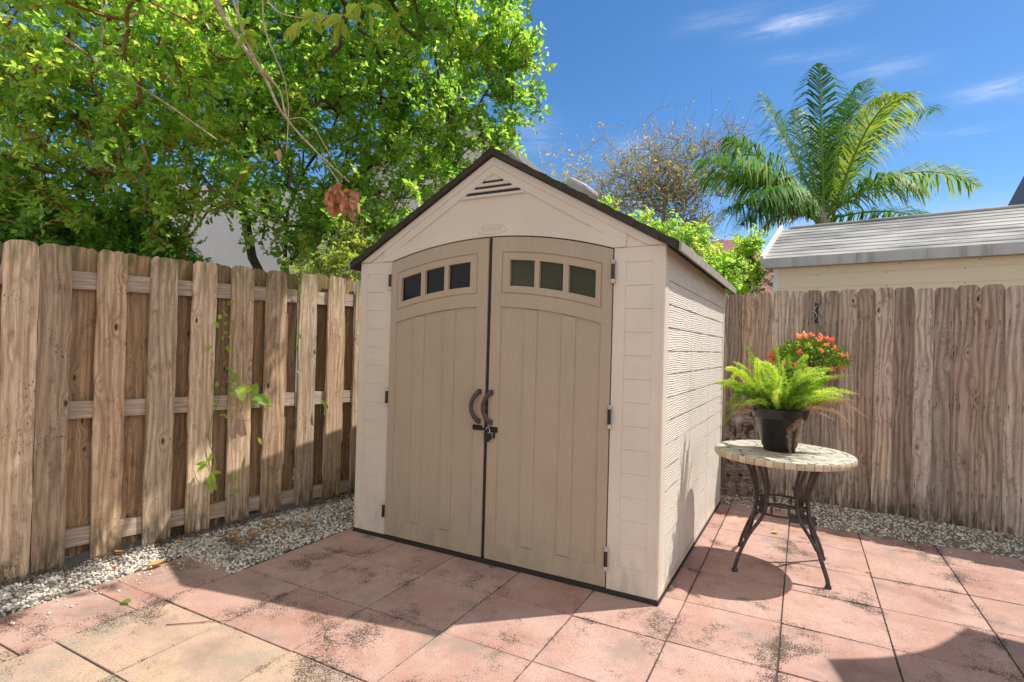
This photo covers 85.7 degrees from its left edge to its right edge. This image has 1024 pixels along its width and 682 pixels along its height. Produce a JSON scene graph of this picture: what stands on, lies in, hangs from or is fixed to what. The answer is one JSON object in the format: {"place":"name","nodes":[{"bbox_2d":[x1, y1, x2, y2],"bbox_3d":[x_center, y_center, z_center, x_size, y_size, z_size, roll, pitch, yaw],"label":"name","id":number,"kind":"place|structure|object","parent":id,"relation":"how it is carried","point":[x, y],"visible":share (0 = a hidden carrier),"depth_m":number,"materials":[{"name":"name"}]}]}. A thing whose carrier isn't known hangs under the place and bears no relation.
{"place":"outdoors","nodes":[
{"label":"outdoors","id":0,"kind":"place"},
{"bbox_2d":[29,415,785,557],"bbox_3d":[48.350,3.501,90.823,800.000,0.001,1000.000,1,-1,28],"label":"ground","id":1,"kind":"structure","parent":0,"point":[293,465],"depth_m":5.98,"materials":[{"name":"soil"}]},
{"bbox_2d":[0,163,73,245],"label":"shrub","id":2,"kind":"object","parent":1,"relation":"on","point":[7,231],"visible":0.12,"depth_m":4.41,"materials":[{"name":"green plant"}]},
{"bbox_2d":[0,186,153,252],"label":"shrub","id":3,"kind":"object","parent":1,"relation":"on","point":[69,237],"visible":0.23,"depth_m":4.52,"materials":[{"name":"green plant"}]},
{"bbox_2d":[74,188,211,263],"bbox_3d":[-3.201,-0.013,4.849,1.015,2.642,1.010,1,-1,28],"label":"shrub","id":4,"kind":"object","parent":1,"relation":"on","point":[133,247],"visible":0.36,"depth_m":4.66,"materials":[{"name":"green plant"}]},
{"bbox_2d":[0,0,305,259],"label":"leafy tree","id":5,"kind":"object","parent":1,"relation":"on","point":[109,128],"visible":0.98,"depth_m":4.21,"materials":[{"name":"green plant"}]},
{"bbox_2d":[26,0,217,140],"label":"bare stem","id":6,"kind":"object","parent":5,"relation":"attached to","point":[121,75],"visible":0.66,"depth_m":3.88,"materials":[{"name":"brown plant"}]},
{"bbox_2d":[213,0,360,221],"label":"hanging vine","id":7,"kind":"object","parent":5,"relation":"hanging from","point":[345,203],"visible":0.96,"depth_m":3.68,"materials":[{"name":"brown plant"}]},
{"bbox_2d":[0,240,360,584],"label":"wooden fence","id":8,"kind":"object","parent":1,"relation":"on","point":[110,392],"visible":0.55,"depth_m":3.53,"materials":[{"name":"beige wood"}]},
{"bbox_2d":[196,453,240,498],"bbox_3d":[-2.037,0.930,3.826,0.056,0.343,0.347,1,-1,28],"label":"climbing vine","id":9,"kind":"object","parent":8,"relation":"attached to","point":[210,479],"visible":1,"depth_m":3.78,"materials":[{"name":"green plant"}]},
{"bbox_2d":[204,300,271,465],"bbox_3d":[-1.919,0.294,3.935,0.130,1.163,0.511,1,-1,34],"label":"climbing vine","id":10,"kind":"object","parent":8,"relation":"attached to","point":[241,390],"visible":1,"depth_m":3.90,"materials":[{"name":"green plant"}]},
{"bbox_2d":[253,270,327,451],"bbox_3d":[-1.699,0.135,4.343,0.081,1.401,0.647,1,-1,32],"label":"climbing vine","id":11,"kind":"object","parent":8,"relation":"attached to","point":[298,371],"visible":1,"depth_m":4.38,"materials":[{"name":"green plant"}]},
{"bbox_2d":[282,202,399,285],"bbox_3d":[-1.579,-0.049,5.422,0.964,2.810,1.577,1,-1,28],"label":"pale bush","id":12,"kind":"object","parent":1,"relation":"on","point":[340,259],"visible":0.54,"depth_m":5.12,"materials":[{"name":"green plant"}]},
{"bbox_2d":[151,0,557,464],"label":"broadleaf tree","id":13,"kind":"object","parent":1,"relation":"on","point":[349,68],"visible":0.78,"depth_m":5.67,"materials":[{"name":"green plant"}]},
{"bbox_2d":[235,0,384,50],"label":"overhanging branch","id":14,"kind":"object","parent":13,"relation":"attached to","point":[292,31],"visible":1,"depth_m":3.00,"materials":[{"name":"green plant"}]},
{"bbox_2d":[169,95,544,414],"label":"neighbour house","id":15,"kind":"structure","parent":1,"relation":"on","point":[220,246],"depth_m":9.98,"materials":[{"name":"paint"}]},
{"bbox_2d":[598,192,725,267],"bbox_3d":[1.900,-0.281,7.492,1.993,3.508,0.802,1,0,10],"label":"bright bush","id":16,"kind":"object","parent":1,"relation":"on","point":[697,244],"visible":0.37,"depth_m":7.42,"materials":[{"name":"green plant"}]},
{"bbox_2d":[538,78,786,271],"bbox_3d":[3.314,-2.245,12.954,5.907,7.624,2.920,2,0,-1],"label":"sparse tree","id":17,"kind":"object","parent":1,"relation":"on","point":[676,190],"visible":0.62,"depth_m":12.79,"materials":[{"name":"grey plant"}]},
{"bbox_2d":[703,223,772,295],"bbox_3d":[2.758,0.013,6.850,1.288,2.955,0.938,2,-1,-26],"label":"green bush","id":18,"kind":"object","parent":1,"relation":"on","point":[745,250],"visible":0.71,"depth_m":6.77,"materials":[{"name":"green plant"}]},
{"bbox_2d":[703,239,772,294],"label":"red roofed house","id":19,"kind":"structure","parent":1,"relation":"on","point":[728,246],"depth_m":20.97,"materials":[{"name":"tile"}]},
{"bbox_2d":[689,62,984,235],"bbox_3d":[6.564,-2.194,11.059,6.638,7.632,3.552,2,-1,-23],"label":"palm tree","id":20,"kind":"object","parent":1,"relation":"on","point":[781,191],"visible":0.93,"depth_m":10.76,"materials":[{"name":"green plant"}]},
{"bbox_2d":[720,284,1023,536],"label":"wooden fence","id":21,"kind":"object","parent":1,"relation":"on","point":[944,443],"visible":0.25,"depth_m":4.60,"materials":[{"name":"brown wood"}]},
{"bbox_2d":[766,331,853,381],"bbox_3d":[2.647,0.163,4.925,0.696,0.512,0.383,1,-1,36],"label":"flower basket","id":22,"kind":"object","parent":21,"relation":"attached to","point":[833,352],"visible":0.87,"depth_m":4.85,"materials":[{"name":"red plant"}]},
{"bbox_2d":[810,303,817,322],"bbox_3d":[2.745,-0.253,5.023,0.063,0.180,0.021,1,-1,36],"label":"metal hook","id":23,"kind":"object","parent":21,"relation":"hanging from","point":[816,312],"visible":1,"depth_m":5.01,"materials":[{"name":"metal"}]},
{"bbox_2d":[760,204,1023,394],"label":"outbuilding","id":24,"kind":"structure","parent":1,"relation":"on","point":[979,247],"depth_m":5.73,"materials":[{"name":"beige"}]},
{"bbox_2d":[1008,176,1023,205],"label":"house","id":25,"kind":"structure","parent":1,"relation":"on","point":[1017,198],"depth_m":11.93,"materials":[{"name":"grey"}]},
{"bbox_2d":[0,486,1023,681],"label":"patio","id":26,"kind":"structure","parent":0,"point":[296,603],"depth_m":2.70,"materials":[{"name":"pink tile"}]},
{"bbox_2d":[122,598,130,602],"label":"fallen leaf","id":27,"kind":"object","parent":26,"relation":"on","point":[126,600],"visible":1,"depth_m":2.77,"materials":[{"name":"green plant"}]},
{"bbox_2d":[147,559,164,565],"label":"fallen leaf","id":28,"kind":"object","parent":26,"relation":"on","point":[155,562],"visible":1,"depth_m":3.21,"materials":[{"name":"yellow plant"}]},
{"bbox_2d":[166,620,227,624],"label":"twig","id":29,"kind":"object","parent":26,"relation":"on","point":[195,622],"visible":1,"depth_m":2.59,"materials":[{"name":"brown wood"}]},
{"bbox_2d":[348,146,735,605],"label":"garden shed","id":30,"kind":"structure","parent":26,"relation":"on","point":[540,369],"depth_m":3.34,"materials":[{"name":"beige plastic"}]},
{"bbox_2d":[381,238,495,556],"bbox_3d":[-0.477,0.341,3.576,0.885,1.976,0.097,1,-1,28],"label":"door","id":31,"kind":"structure","parent":30,"relation":"in","point":[435,392],"depth_m":3.59,"materials":[{"name":"beige plastic"}]},
{"bbox_2d":[481,237,615,586],"bbox_3d":[0.188,0.356,3.216,0.814,1.976,0.097,1,-1,28],"label":"door","id":32,"kind":"structure","parent":30,"relation":"in","point":[548,395],"depth_m":3.21,"materials":[{"name":"beige plastic"}]},
{"bbox_2d":[723,409,755,496],"bbox_3d":[2.141,1.053,5.190,0.238,0.811,0.178,1,-1,35],"label":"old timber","id":33,"kind":"object","parent":26,"relation":"on","point":[737,476],"visible":0.66,"depth_m":5.17,"materials":[{"name":"brown wood"}]},
{"bbox_2d":[715,440,857,589],"bbox_3d":[1.708,1.059,3.502,0.810,0.731,0.810,1,-1,28],"label":"round table","id":34,"kind":"object","parent":26,"relation":"on","point":[816,461],"visible":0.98,"depth_m":3.37,"materials":[{"name":"stone"}]},
{"bbox_2d":[714,340,865,454],"bbox_3d":[1.729,0.362,3.542,0.794,0.750,0.759,2,-1,-38],"label":"potted fern","id":35,"kind":"object","parent":34,"relation":"on","point":[780,411],"visible":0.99,"depth_m":3.41,"materials":[{"name":"green plant"}]},
{"bbox_2d":[0,488,1023,624],"bbox_3d":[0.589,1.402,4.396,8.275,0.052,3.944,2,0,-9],"label":"gravel","id":36,"kind":"structure","parent":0,"point":[52,582],"depth_m":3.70,"materials":[{"name":"grey gravel"}]},
{"bbox_2d":[0,490,354,587],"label":"twig litter","id":37,"kind":"object","parent":36,"relation":"on","point":[272,512],"visible":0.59,"depth_m":3.60,"materials":[{"name":"brown plant"}]},
{"bbox_2d":[248,534,261,536],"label":"fallen leaf","id":38,"kind":"object","parent":36,"relation":"on","point":[254,535],"visible":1,"depth_m":3.67,"materials":[{"name":"brown plant"}]},
{"bbox_2d":[0,0,1023,252],"label":"sky","id":39,"kind":"structure","parent":0,"point":[611,56],"materials":[{"name":"blue"}]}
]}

